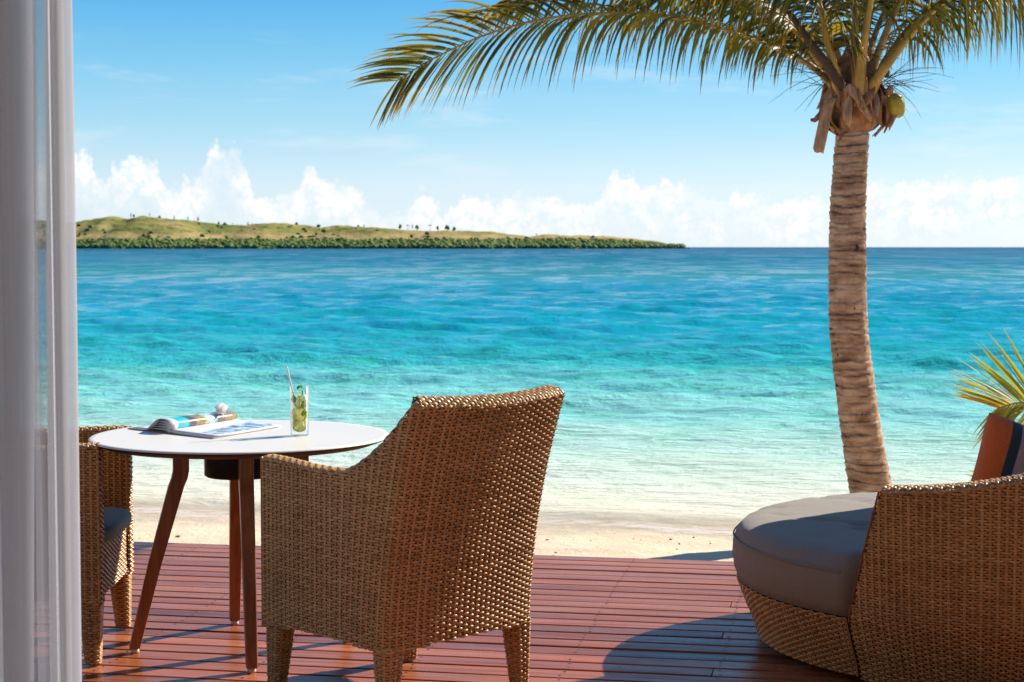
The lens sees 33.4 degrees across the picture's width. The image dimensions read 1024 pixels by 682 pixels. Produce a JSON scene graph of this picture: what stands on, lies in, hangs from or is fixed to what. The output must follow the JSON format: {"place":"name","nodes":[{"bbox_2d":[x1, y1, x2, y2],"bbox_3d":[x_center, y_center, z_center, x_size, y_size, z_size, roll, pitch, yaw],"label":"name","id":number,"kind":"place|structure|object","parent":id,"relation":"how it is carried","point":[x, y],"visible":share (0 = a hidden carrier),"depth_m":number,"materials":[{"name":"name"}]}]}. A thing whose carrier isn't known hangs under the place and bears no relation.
{"place":"outdoors","nodes":[
{"label":"outdoors","id":0,"kind":"place"},
{"bbox_2d":[76,216,693,248],"bbox_3d":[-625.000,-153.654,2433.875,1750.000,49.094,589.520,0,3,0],"label":"hills","id":1,"kind":"structure","parent":0,"point":[116,227],"depth_m":2333.44,"materials":[{"name":"green plant"}]},
{"bbox_2d":[76,219,670,243],"bbox_3d":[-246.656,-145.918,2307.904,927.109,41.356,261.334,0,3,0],"label":"hillside scrub","id":2,"kind":"object","parent":1,"relation":"on","point":[148,236],"visible":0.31,"depth_m":2317.18,"materials":[{"name":"green plant"}]},
{"bbox_2d":[76,237,685,248],"bbox_3d":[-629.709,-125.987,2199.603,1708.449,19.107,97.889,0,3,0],"label":"mangrove belt","id":3,"kind":"object","parent":1,"relation":"on","point":[375,243],"visible":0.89,"depth_m":2191.77,"materials":[{"name":"green plant"}]},
{"bbox_2d":[133,503,737,561],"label":"beach","id":4,"kind":"structure","parent":0,"point":[194,525],"depth_m":11.24,"materials":[{"name":"beige sand"}]},
{"bbox_2d":[175,533,727,552],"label":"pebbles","id":5,"kind":"object","parent":4,"relation":"on","point":[546,539],"visible":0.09,"depth_m":10.98,"materials":[{"name":"stone"}]},
{"bbox_2d":[346,0,1023,492],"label":"coconut palm","id":6,"kind":"object","parent":4,"relation":"on","point":[858,102],"visible":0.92,"depth_m":10.93,"materials":[{"name":"green plant"}]},
{"bbox_2d":[950,331,1023,476],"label":"young palm","id":7,"kind":"object","parent":4,"relation":"on","point":[1006,410],"visible":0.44,"depth_m":8.65,"materials":[{"name":"green plant"}]},
{"bbox_2d":[81,542,886,681],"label":"deck","id":8,"kind":"structure","parent":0,"point":[601,619],"depth_m":6.08,"materials":[{"name":"brown wood"}]},
{"bbox_2d":[79,425,133,664],"bbox_3d":[-1.743,0.578,5.906,0.790,0.964,0.651,0,3,-3],"label":"wicker armchair","id":9,"kind":"object","parent":8,"relation":"on","point":[106,522],"visible":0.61,"depth_m":5.69,"materials":[{"name":"brown wicker"}]},
{"bbox_2d":[88,420,388,672],"bbox_3d":[-0.937,0.694,5.919,1.024,0.741,1.024,0,3,0],"label":"round table","id":10,"kind":"object","parent":8,"relation":"on","point":[234,460],"visible":0.77,"depth_m":5.78,"materials":[{"name":"white laminate"}]},
{"bbox_2d":[127,410,279,438],"bbox_3d":[-1.102,0.288,6.113,0.591,0.048,0.396,3,4,41],"label":"magazine","id":11,"kind":"object","parent":10,"relation":"on","point":[213,425],"visible":0.99,"depth_m":6.03,"materials":[{"name":"paper"}]},
{"bbox_2d":[215,402,228,415],"bbox_3d":[-1.056,0.256,6.203,0.046,0.070,0.052,-2,4,-31],"label":"white flower","id":12,"kind":"object","parent":11,"relation":"on","point":[221,407],"visible":1,"depth_m":6.20,"materials":[{"name":"white plant"}]},
{"bbox_2d":[289,385,308,435],"bbox_3d":[-0.732,0.238,5.878,0.069,0.173,0.069,0,3,0],"label":"drink glass","id":13,"kind":"object","parent":10,"relation":"on","point":[296,418],"visible":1,"depth_m":5.87,"materials":[{"name":"clear glass"}]},
{"bbox_2d":[286,366,303,426],"bbox_3d":[-0.745,0.196,5.874,0.066,0.219,0.010,0,3,0],"label":"drinking straw","id":14,"kind":"object","parent":13,"relation":"in","point":[293,390],"visible":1,"depth_m":5.87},
{"bbox_2d":[260,384,564,681],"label":"wicker armchair","id":15,"kind":"object","parent":8,"relation":"on","point":[411,535],"visible":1,"depth_m":5.04,"materials":[{"name":"brown wicker"}]},
{"bbox_2d":[732,473,1023,681],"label":"round daybed","id":16,"kind":"object","parent":8,"relation":"on","point":[908,583],"visible":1,"depth_m":5.23,"materials":[{"name":"wicker"}]},
{"bbox_2d":[971,413,1023,485],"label":"striped cushion","id":17,"kind":"object","parent":16,"relation":"on","point":[1001,452],"visible":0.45,"depth_m":5.72,"materials":[{"name":"fabric"}]},
{"bbox_2d":[72,0,1023,246],"label":"sky","id":18,"kind":"structure","parent":0,"point":[237,112],"materials":[{"name":"blue"}]},
{"bbox_2d":[76,247,1023,523],"bbox_3d":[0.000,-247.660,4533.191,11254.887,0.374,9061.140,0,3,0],"label":"sea","id":19,"kind":"structure","parent":0,"point":[696,383],"depth_m":30.82,"materials":[{"name":"liquid"}]},
{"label":"ceiling","id":20,"kind":"structure","parent":0,"visible":0},
{"bbox_2d":[0,0,81,681],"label":"sheer curtain","id":21,"kind":"object","parent":20,"relation":"hanging from","point":[40,606],"visible":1,"depth_m":3.20,"materials":[{"name":"white fabric"}]}
]}

